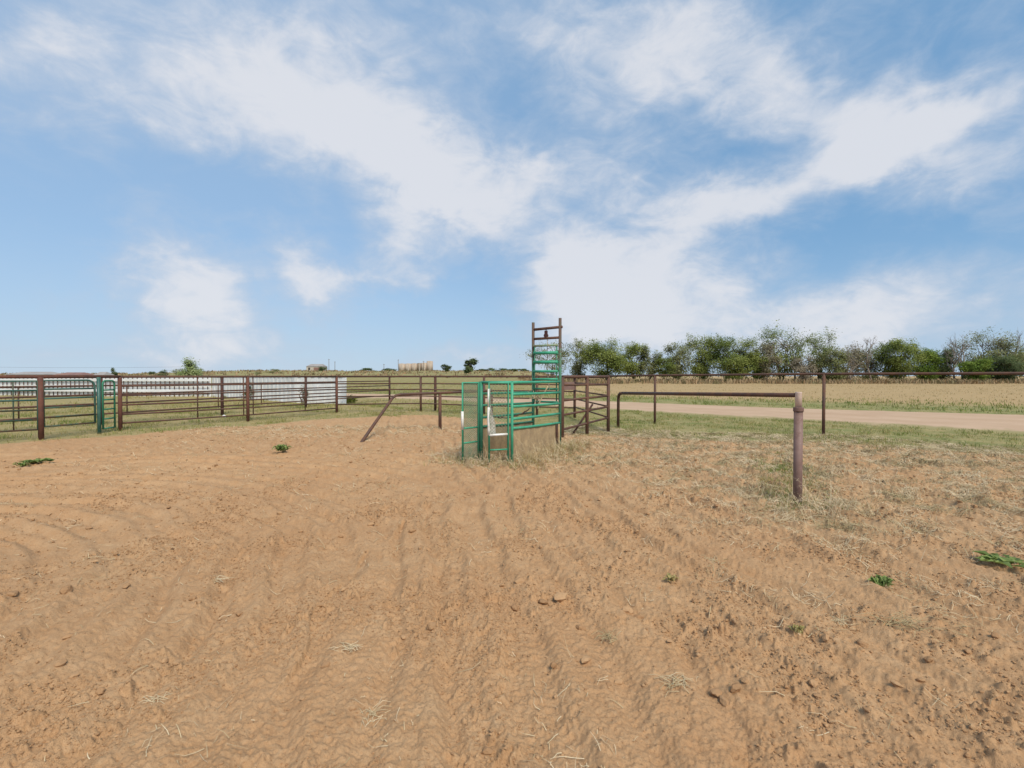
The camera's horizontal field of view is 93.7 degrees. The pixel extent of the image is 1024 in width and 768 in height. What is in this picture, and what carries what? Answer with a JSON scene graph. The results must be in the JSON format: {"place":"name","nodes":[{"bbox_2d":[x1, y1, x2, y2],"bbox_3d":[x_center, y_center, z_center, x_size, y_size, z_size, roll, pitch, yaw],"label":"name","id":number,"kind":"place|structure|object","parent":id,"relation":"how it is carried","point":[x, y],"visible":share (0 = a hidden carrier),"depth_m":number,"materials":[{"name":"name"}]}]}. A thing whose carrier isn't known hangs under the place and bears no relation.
{"place":"outdoors","nodes":[
{"label":"outdoors","id":0,"kind":"place"},
{"bbox_2d":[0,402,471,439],"bbox_3d":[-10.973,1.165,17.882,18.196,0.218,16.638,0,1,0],"label":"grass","id":1,"kind":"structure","parent":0,"point":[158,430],"depth_m":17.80,"materials":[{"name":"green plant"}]},
{"bbox_2d":[0,370,1023,767],"bbox_3d":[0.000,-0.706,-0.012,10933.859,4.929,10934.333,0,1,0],"label":"ground","id":2,"kind":"structure","parent":0,"point":[432,710],"depth_m":3.29,"materials":[{"name":"soil"}]},
{"bbox_2d":[12,461,31,465],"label":"weed","id":3,"kind":"object","parent":2,"relation":"on","point":[23,463],"visible":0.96,"depth_m":8.11,"materials":[{"name":"green plant"}]},
{"bbox_2d":[3,372,59,374],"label":"shed","id":4,"kind":"structure","parent":2,"relation":"on","point":[35,373],"depth_m":90.23,"materials":[{"name":"white metal"}]},
{"bbox_2d":[19,458,54,462],"bbox_3d":[-8.297,1.343,8.380,0.492,0.065,0.393,0,1,23],"label":"weed","id":5,"kind":"object","parent":2,"relation":"on","point":[40,460],"visible":0.97,"depth_m":8.38,"materials":[{"name":"green plant"}]},
{"bbox_2d":[0,375,120,439],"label":"gate bay","id":6,"kind":"object","parent":2,"relation":"on","point":[40,379],"visible":0.81,"depth_m":11.59,"materials":[{"name":"brown metal"}]},
{"bbox_2d":[0,380,37,432],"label":"tube gate","id":7,"kind":"structure","parent":6,"relation":"attached to","point":[13,401],"depth_m":11.30,"materials":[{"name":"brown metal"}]},
{"bbox_2d":[44,379,95,426],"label":"tube gate","id":8,"kind":"structure","parent":6,"relation":"attached to","point":[94,396],"depth_m":12.18,"materials":[{"name":"teal metal"}]},
{"bbox_2d":[54,372,93,374],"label":"shed","id":9,"kind":"structure","parent":2,"relation":"on","point":[75,373],"depth_m":90.97,"materials":[{"name":"white metal"}]},
{"bbox_2d":[96,377,100,433],"bbox_3d":[-10.980,0.662,12.763,0.086,1.690,0.086,0,1,0],"label":"gate post","id":10,"kind":"object","parent":2,"relation":"on","point":[98,404],"visible":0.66,"depth_m":12.73,"materials":[{"name":"teal metal"}]},
{"bbox_2d":[101,380,115,429],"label":"walk gate","id":11,"kind":"structure","parent":10,"relation":"attached to","point":[113,398],"depth_m":13.00,"materials":[{"name":"green metal"}]},
{"bbox_2d":[94,372,113,374],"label":"shed","id":12,"kind":"structure","parent":2,"relation":"on","point":[103,373],"depth_m":91.49,"materials":[{"name":"white metal"}]},
{"bbox_2d":[0,378,210,396],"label":"board fence","id":13,"kind":"object","parent":2,"relation":"on","point":[142,389],"visible":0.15,"depth_m":36.67,"materials":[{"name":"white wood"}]},
{"bbox_2d":[111,367,117,374],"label":"tree","id":14,"kind":"object","parent":2,"relation":"on","point":[113,371],"visible":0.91,"depth_m":104.76,"materials":[{"name":"green plant"}]},
{"bbox_2d":[140,692,168,704],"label":"dead stalks","id":15,"kind":"object","parent":2,"relation":"on","point":[153,698],"visible":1,"depth_m":2.24,"materials":[{"name":"plant"}]},
{"bbox_2d":[159,369,170,375],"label":"tree","id":16,"kind":"object","parent":2,"relation":"on","point":[163,372],"visible":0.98,"depth_m":111.67,"materials":[{"name":"green plant"}]},
{"bbox_2d":[168,369,191,375],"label":"bush","id":17,"kind":"object","parent":2,"relation":"on","point":[176,372],"visible":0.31,"depth_m":79.29,"materials":[{"name":"green plant"}]},
{"bbox_2d":[169,356,206,375],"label":"tree","id":18,"kind":"object","parent":2,"relation":"on","point":[190,365],"visible":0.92,"depth_m":69.63,"materials":[{"name":"green plant"}]},
{"bbox_2d":[0,376,390,424],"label":"alley fence","id":19,"kind":"object","parent":2,"relation":"on","point":[221,397],"visible":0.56,"depth_m":17.24,"materials":[{"name":"brown metal"}]},
{"bbox_2d":[213,575,233,582],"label":"dead stalks","id":20,"kind":"object","parent":2,"relation":"on","point":[220,579],"visible":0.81,"depth_m":3.61,"materials":[{"name":"plant"}]},
{"bbox_2d":[117,375,337,430],"bbox_3d":[-8.963,0.603,16.496,0.362,1.784,7.435,1,1,31],"label":"pipe fence","id":21,"kind":"object","parent":2,"relation":"on","point":[121,413],"visible":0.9,"depth_m":15.53,"materials":[{"name":"brown metal"}]},
{"bbox_2d":[265,369,282,373],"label":"tree","id":22,"kind":"object","parent":2,"relation":"on","point":[272,371],"visible":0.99,"depth_m":149.40,"materials":[{"name":"green plant"}]},
{"bbox_2d":[212,377,346,403],"bbox_3d":[-15.700,0.347,30.321,15.936,1.735,0.840,1,1,35],"label":"white fence","id":23,"kind":"object","parent":2,"relation":"on","point":[280,379],"visible":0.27,"depth_m":28.13,"materials":[{"name":"metal"}]},
{"bbox_2d":[272,444,290,450],"bbox_3d":[-4.532,1.257,9.486,0.385,0.136,0.362,0,1,0],"label":"weed","id":24,"kind":"object","parent":2,"relation":"on","point":[281,447],"visible":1,"depth_m":9.41,"materials":[{"name":"green plant"}]},
{"bbox_2d":[0,369,564,378],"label":"sagebrush","id":25,"kind":"object","parent":2,"relation":"on","point":[364,372],"visible":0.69,"depth_m":174.14,"materials":[{"name":"green plant"}]},
{"bbox_2d":[298,386,308,403],"bbox_3d":[-11.245,0.592,25.976,0.566,1.425,0.631,0,1,0],"label":"bush","id":26,"kind":"object","parent":2,"relation":"on","point":[302,392],"visible":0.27,"depth_m":25.89,"materials":[{"name":"green plant"}]},
{"bbox_2d":[306,364,326,370],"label":"farmhouse","id":27,"kind":"object","parent":2,"relation":"on","point":[310,367],"visible":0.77,"depth_m":236.91,"materials":[{"name":"white"}]},
{"bbox_2d":[330,641,362,652],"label":"dead stalks","id":28,"kind":"object","parent":2,"relation":"on","point":[350,647],"visible":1,"depth_m":2.63,"materials":[{"name":"plant"}]},
{"bbox_2d":[1,381,692,412],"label":"grass","id":29,"kind":"structure","parent":2,"relation":"on","point":[148,397],"depth_m":29.25,"materials":[{"name":"green plant"}]},
{"bbox_2d":[347,394,358,403],"bbox_3d":[-8.931,0.844,26.464,0.960,0.910,0.710,0,1,-13],"label":"bush","id":30,"kind":"object","parent":2,"relation":"on","point":[353,400],"visible":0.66,"depth_m":26.34,"materials":[{"name":"green plant"}]},
{"bbox_2d":[360,697,391,728],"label":"dead stalks","id":31,"kind":"object","parent":2,"relation":"on","point":[372,712],"visible":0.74,"depth_m":2.18,"materials":[{"name":"plant"}]},
{"bbox_2d":[399,363,404,370],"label":"storage tank","id":32,"kind":"object","parent":2,"relation":"on","point":[401,366],"visible":0.81,"depth_m":298.16,"materials":[{"name":"beige metal"}]},
{"bbox_2d":[405,363,410,369],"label":"storage tank","id":33,"kind":"object","parent":2,"relation":"on","point":[407,366],"visible":0.82,"depth_m":298.16,"materials":[{"name":"beige metal"}]},
{"bbox_2d":[411,363,416,370],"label":"storage tank","id":34,"kind":"object","parent":2,"relation":"on","point":[413,366],"visible":0.81,"depth_m":298.20,"materials":[{"name":"beige metal"}]},
{"bbox_2d":[417,363,420,370],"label":"storage tank","id":35,"kind":"object","parent":2,"relation":"on","point":[419,366],"visible":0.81,"depth_m":298.51,"materials":[{"name":"beige metal"}]},
{"bbox_2d":[421,363,426,370],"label":"storage tank","id":36,"kind":"object","parent":2,"relation":"on","point":[425,366],"visible":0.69,"depth_m":298.50,"materials":[{"name":"beige metal"}]},
{"bbox_2d":[360,389,492,441],"bbox_3d":[-2.602,0.867,13.166,1.505,1.368,4.594,1,1,40],"label":"bent pipe rail","id":37,"kind":"object","parent":2,"relation":"on","point":[406,394],"visible":0.77,"depth_m":13.82,"materials":[{"name":"brown metal"}]},
{"bbox_2d":[427,361,432,370],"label":"storage tank","id":38,"kind":"object","parent":2,"relation":"on","point":[429,365],"visible":0.81,"depth_m":298.16,"materials":[{"name":"beige metal"}]},
{"bbox_2d":[434,377,436,410],"bbox_3d":[-3.340,0.526,20.912,0.110,1.690,0.116,0,1,0],"label":"pipe post","id":39,"kind":"object","parent":2,"relation":"on","point":[435,387],"depth_m":20.86,"materials":[{"name":"metal"}]},
{"bbox_2d":[441,364,451,371],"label":"tree","id":40,"kind":"object","parent":2,"relation":"on","point":[447,368],"visible":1,"depth_m":169.19,"materials":[{"name":"green plant"}]},
{"bbox_2d":[338,376,572,414],"bbox_3d":[-2.272,0.553,19.397,9.720,1.788,1.560,0,1,13],"label":"back fence","id":41,"kind":"object","parent":2,"relation":"on","point":[421,389],"visible":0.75,"depth_m":19.74,"materials":[{"name":"brown metal"}]},
{"bbox_2d":[462,358,477,373],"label":"tree","id":42,"kind":"object","parent":2,"relation":"on","point":[469,363],"visible":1,"depth_m":159.63,"materials":[{"name":"green plant"}]},
{"bbox_2d":[423,438,591,470],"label":"grass","id":43,"kind":"structure","parent":2,"relation":"on","point":[563,450],"depth_m":8.56,"materials":[{"name":"plant"}]},
{"bbox_2d":[0,477,1023,767],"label":"soil crumbs","id":44,"kind":"object","parent":2,"relation":"on","point":[356,607],"visible":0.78,"depth_m":2.93,"materials":[{"name":"brown soil"}]},
{"bbox_2d":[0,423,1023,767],"bbox_3d":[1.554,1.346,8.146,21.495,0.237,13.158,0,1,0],"label":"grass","id":45,"kind":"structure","parent":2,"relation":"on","point":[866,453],"depth_m":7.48,"materials":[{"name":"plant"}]},
{"bbox_2d":[461,318,562,462],"bbox_3d":[0.125,0.085,9.329,0.792,2.960,2.664,1,1,31],"label":"roping chute","id":46,"kind":"object","parent":2,"relation":"on","point":[531,433],"visible":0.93,"depth_m":8.99,"materials":[{"name":"green metal"}]},
{"bbox_2d":[461,382,478,460],"bbox_3d":[-0.746,0.651,8.538,0.056,1.373,0.414,1,1,43],"label":"door","id":47,"kind":"structure","parent":46,"relation":"in","point":[467,387],"depth_m":8.52,"materials":[{"name":"green metal"}]},
{"bbox_2d":[490,397,495,433],"bbox_3d":[-0.349,0.471,8.324,0.139,0.824,0.028,0,1,-17],"label":"plastic sheet","id":48,"kind":"object","parent":46,"relation":"hanging from","point":[492,428],"visible":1,"depth_m":8.33,"materials":[{"name":"white plastic"}]},
{"bbox_2d":[487,382,508,461],"bbox_3d":[-0.239,0.659,8.330,0.394,1.383,0.046,0,1,-17],"label":"door","id":49,"kind":"structure","parent":46,"relation":"in","point":[488,406],"depth_m":8.32,"materials":[{"name":"green metal"}]},
{"bbox_2d":[530,386,547,408],"bbox_3d":[0.545,0.281,9.944,0.445,0.469,0.361,0,1,0],"label":"dead weed","id":50,"kind":"object","parent":46,"relation":"attached to","point":[534,397],"visible":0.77,"depth_m":9.93,"materials":[{"name":"plant"}]},
{"bbox_2d":[0,399,1023,455],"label":"grass","id":51,"kind":"structure","parent":2,"relation":"on","point":[918,427],"depth_m":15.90,"materials":[{"name":"green plant"}]},
{"bbox_2d":[0,426,1023,767],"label":"dirt clods","id":52,"kind":"object","parent":2,"relation":"on","point":[562,596],"visible":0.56,"depth_m":3.29,"materials":[{"name":"soil"}]},
{"bbox_2d":[523,340,580,375],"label":"tree","id":53,"kind":"object","parent":2,"relation":"on","point":[566,356],"visible":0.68,"depth_m":107.66,"materials":[{"name":"green plant"}]},
{"bbox_2d":[565,337,590,379],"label":"tree","id":54,"kind":"object","parent":2,"relation":"on","point":[576,368],"visible":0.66,"depth_m":113.09,"materials":[{"name":"green plant"}]},
{"bbox_2d":[561,375,609,437],"bbox_3d":[1.888,0.665,12.575,1.916,1.790,0.291,-1,1,-40],"label":"pipe pen section","id":55,"kind":"object","parent":2,"relation":"on","point":[569,385],"visible":0.81,"depth_m":12.49,"materials":[{"name":"brown metal"}]},
{"bbox_2d":[573,375,609,417],"bbox_3d":[2.474,0.619,15.427,0.097,1.788,4.485,0,1,-5],"label":"pen side fence","id":56,"kind":"object","parent":2,"relation":"on","point":[574,396],"visible":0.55,"depth_m":16.73,"materials":[{"name":"brown metal"}]},
{"bbox_2d":[571,336,634,379],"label":"tree","id":57,"kind":"object","parent":2,"relation":"on","point":[610,358],"visible":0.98,"depth_m":107.96,"materials":[{"name":"green plant"}]},
{"bbox_2d":[593,628,621,642],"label":"dead stalks","id":58,"kind":"object","parent":2,"relation":"on","point":[608,636],"visible":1,"depth_m":2.78,"materials":[{"name":"plant"}]},
{"bbox_2d":[619,341,650,379],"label":"tree","id":59,"kind":"object","parent":2,"relation":"on","point":[634,351],"visible":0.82,"depth_m":111.51,"materials":[{"name":"green plant"}]},
{"bbox_2d":[636,344,664,380],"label":"tree","id":60,"kind":"object","parent":2,"relation":"on","point":[648,368],"visible":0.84,"depth_m":111.17,"materials":[{"name":"green plant"}]},
{"bbox_2d":[652,356,678,378],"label":"tree","id":61,"kind":"object","parent":2,"relation":"on","point":[661,364],"visible":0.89,"depth_m":109.52,"materials":[{"name":"green plant"}]},
{"bbox_2d":[425,432,914,535],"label":"hay litter","id":62,"kind":"object","parent":2,"relation":"on","point":[539,452],"visible":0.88,"depth_m":6.00,"materials":[{"name":"plant"}]},
{"bbox_2d":[662,572,678,581],"bbox_3d":[1.167,1.424,3.536,0.118,0.048,0.118,0,1,19],"label":"weed","id":63,"kind":"object","parent":2,"relation":"on","point":[670,577],"visible":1,"depth_m":3.52,"materials":[{"name":"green plant"}]},
{"bbox_2d":[648,672,692,696],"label":"dead stalks","id":64,"kind":"object","parent":2,"relation":"on","point":[674,682],"visible":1,"depth_m":2.35,"materials":[{"name":"plant"}]},
{"bbox_2d":[662,339,699,379],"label":"tree","id":65,"kind":"object","parent":2,"relation":"on","point":[680,354],"visible":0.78,"depth_m":110.91,"materials":[{"name":"green plant"}]},
{"bbox_2d":[347,387,1023,413],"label":"grass","id":66,"kind":"structure","parent":2,"relation":"on","point":[943,408],"depth_m":26.82,"materials":[{"name":"green plant"}]},
{"bbox_2d":[347,378,1023,402],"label":"dry grass","id":67,"kind":"structure","parent":2,"relation":"on","point":[793,391],"depth_m":54.19,"materials":[{"name":"beige plant"}]},
{"bbox_2d":[681,333,735,379],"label":"tree","id":68,"kind":"object","parent":2,"relation":"on","point":[701,367],"visible":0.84,"depth_m":112.41,"materials":[{"name":"green plant"}]},
{"bbox_2d":[617,392,803,503],"bbox_3d":[3.261,0.866,9.884,0.114,1.678,8.357,0,1,-2],"label":"roping box rail","id":69,"kind":"object","parent":2,"relation":"on","point":[798,409],"visible":0.96,"depth_m":5.76,"materials":[{"name":"metal"}]},
{"bbox_2d":[705,333,769,379],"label":"tree","id":70,"kind":"object","parent":2,"relation":"on","point":[740,360],"visible":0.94,"depth_m":108.56,"materials":[{"name":"green plant"}]},
{"bbox_2d":[745,356,777,380],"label":"tree","id":71,"kind":"object","parent":2,"relation":"on","point":[759,377],"visible":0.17,"depth_m":110.61,"materials":[{"name":"green plant"}]},
{"bbox_2d":[752,342,784,381],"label":"tree","id":72,"kind":"object","parent":2,"relation":"on","point":[768,349],"visible":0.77,"depth_m":109.00,"materials":[{"name":"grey plant"}]},
{"bbox_2d":[517,375,1023,383],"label":"scrub","id":73,"kind":"object","parent":2,"relation":"on","point":[803,381],"visible":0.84,"depth_m":95.65,"materials":[{"name":"plant"}]},
{"bbox_2d":[753,320,816,379],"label":"tree","id":74,"kind":"object","parent":2,"relation":"on","point":[784,368],"visible":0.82,"depth_m":110.91,"materials":[{"name":"green plant"}]},
{"bbox_2d":[788,624,805,633],"bbox_3d":[1.673,1.422,2.794,0.093,0.046,0.105,0,1,0],"label":"weed","id":75,"kind":"object","parent":2,"relation":"on","point":[798,628],"visible":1,"depth_m":2.79,"materials":[{"name":"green plant"}]},
{"bbox_2d":[787,337,808,378],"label":"bare tree","id":76,"kind":"object","parent":2,"relation":"on","point":[798,353],"visible":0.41,"depth_m":113.31,"materials":[{"name":"plant"}]},
{"bbox_2d":[748,448,848,510],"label":"grass","id":77,"kind":"structure","parent":2,"relation":"on","point":[782,468],"depth_m":6.77,"materials":[{"name":"beige plant"}]},
{"bbox_2d":[781,354,819,380],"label":"tree","id":78,"kind":"object","parent":2,"relation":"on","point":[800,367],"visible":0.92,"depth_m":107.43,"materials":[{"name":"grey plant"}]},
{"bbox_2d":[753,507,849,528],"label":"dead stalks","id":79,"kind":"object","parent":2,"relation":"on","point":[786,517],"visible":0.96,"depth_m":5.09,"materials":[{"name":"plant"}]},
{"bbox_2d":[610,372,1023,434],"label":"single rail fence","id":80,"kind":"object","parent":2,"relation":"on","point":[882,373],"visible":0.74,"depth_m":12.18,"materials":[{"name":"brown metal"}]},
{"bbox_2d":[803,326,839,378],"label":"tree","id":81,"kind":"object","parent":2,"relation":"on","point":[817,348],"visible":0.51,"depth_m":113.19,"materials":[{"name":"green plant"}]},
{"bbox_2d":[811,345,851,380],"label":"tree","id":82,"kind":"object","parent":2,"relation":"on","point":[827,361],"visible":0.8,"depth_m":107.18,"materials":[{"name":"green plant"}]},
{"bbox_2d":[831,616,852,625],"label":"dead stalks","id":83,"kind":"object","parent":2,"relation":"on","point":[841,619],"visible":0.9,"depth_m":2.96,"materials":[{"name":"plant"}]},
{"bbox_2d":[826,341,874,379],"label":"tree","id":84,"kind":"object","parent":2,"relation":"on","point":[856,357],"visible":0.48,"depth_m":110.54,"materials":[{"name":"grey plant"}]},
{"bbox_2d":[841,351,869,379],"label":"bare tree","id":85,"kind":"object","parent":2,"relation":"on","point":[852,368],"visible":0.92,"depth_m":106.94,"materials":[{"name":"grey plant"}]},
{"bbox_2d":[845,347,888,379],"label":"tree","id":86,"kind":"object","parent":2,"relation":"on","point":[873,366],"visible":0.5,"depth_m":112.09,"materials":[{"name":"green plant"}]},
{"bbox_2d":[860,336,876,379],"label":"bare tree","id":87,"kind":"object","parent":2,"relation":"on","point":[867,363],"visible":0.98,"depth_m":108.64,"materials":[{"name":"plant"}]},
{"bbox_2d":[867,574,895,586],"bbox_3d":[2.661,1.419,3.471,0.199,0.059,0.154,0,1,0],"label":"weed","id":88,"kind":"object","parent":2,"relation":"on","point":[882,581],"visible":0.97,"depth_m":3.45,"materials":[{"name":"green plant"}]},
{"bbox_2d":[843,610,947,633],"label":"dead stalks","id":89,"kind":"object","parent":2,"relation":"on","point":[903,622],"visible":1,"depth_m":2.88,"materials":[{"name":"plant"}]},
{"bbox_2d":[866,338,931,380],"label":"tree","id":90,"kind":"object","parent":2,"relation":"on","point":[897,363],"visible":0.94,"depth_m":108.48,"materials":[{"name":"green plant"}]},
{"bbox_2d":[902,502,941,510],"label":"dead stalks","id":91,"kind":"object","parent":2,"relation":"on","point":[921,507],"visible":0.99,"depth_m":5.40,"materials":[{"name":"plant"}]},
{"bbox_2d":[908,348,946,380],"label":"tree","id":92,"kind":"object","parent":2,"relation":"on","point":[928,366],"visible":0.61,"depth_m":110.41,"materials":[{"name":"green plant"}]},
{"bbox_2d":[930,347,959,379],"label":"tree","id":93,"kind":"object","parent":2,"relation":"on","point":[944,367],"visible":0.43,"depth_m":112.86,"materials":[{"name":"green plant"}]},
{"bbox_2d":[945,334,968,380],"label":"bare tree","id":94,"kind":"object","parent":2,"relation":"on","point":[962,349],"visible":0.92,"depth_m":108.58,"materials":[{"name":"plant"}]},
{"bbox_2d":[942,344,971,378],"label":"bare tree","id":95,"kind":"object","parent":2,"relation":"on","point":[954,363],"visible":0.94,"depth_m":108.87,"materials":[{"name":"plant"}]},
{"bbox_2d":[955,357,997,380],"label":"tree","id":96,"kind":"object","parent":2,"relation":"on","point":[967,366],"visible":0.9,"depth_m":105.32,"materials":[{"name":"green plant"}]},
{"bbox_2d":[945,327,1023,378],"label":"tree","id":97,"kind":"object","parent":2,"relation":"on","point":[982,356],"visible":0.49,"depth_m":110.34,"materials":[{"name":"green plant"}]},
{"bbox_2d":[973,551,1023,567],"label":"weed","id":98,"kind":"object","parent":2,"relation":"on","point":[996,558],"visible":1,"depth_m":3.86,"materials":[{"name":"green plant"}]},
{"bbox_2d":[983,330,1021,355],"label":"bare tree","id":99,"kind":"object","parent":2,"relation":"on","point":[1019,336],"visible":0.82,"depth_m":110.49,"materials":[{"name":"plant"}]},
{"bbox_2d":[983,353,1023,380],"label":"tree","id":100,"kind":"object","parent":2,"relation":"on","point":[1010,362],"visible":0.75,"depth_m":105.73,"materials":[{"name":"green plant"}]},
{"bbox_2d":[983,338,1023,378],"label":"tree","id":101,"kind":"object","parent":2,"relation":"on","point":[1019,355],"visible":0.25,"depth_m":110.27,"materials":[{"name":"green plant"}]},
{"bbox_2d":[0,0,1023,375],"label":"sky","id":102,"kind":"structure","parent":0,"point":[234,185],"materials":[{"name":"blue"}]},
{"bbox_2d":[211,388,1023,433],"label":"road","id":103,"kind":"structure","parent":0,"point":[1009,423],"depth_m":18.77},
{"bbox_2d":[455,431,1023,550],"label":"dry grass","id":104,"kind":"structure","parent":0,"point":[658,434],"depth_m":8.04,"materials":[{"name":"beige plant"}]},
{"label":"utility pole","id":105,"kind":"object","parent":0,"visible":0},
{"bbox_2d":[25,367,138,367],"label":"overhead wire","id":106,"kind":"object","parent":105,"relation":"attached to","point":[118,367],"visible":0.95,"depth_m":109.94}
]}

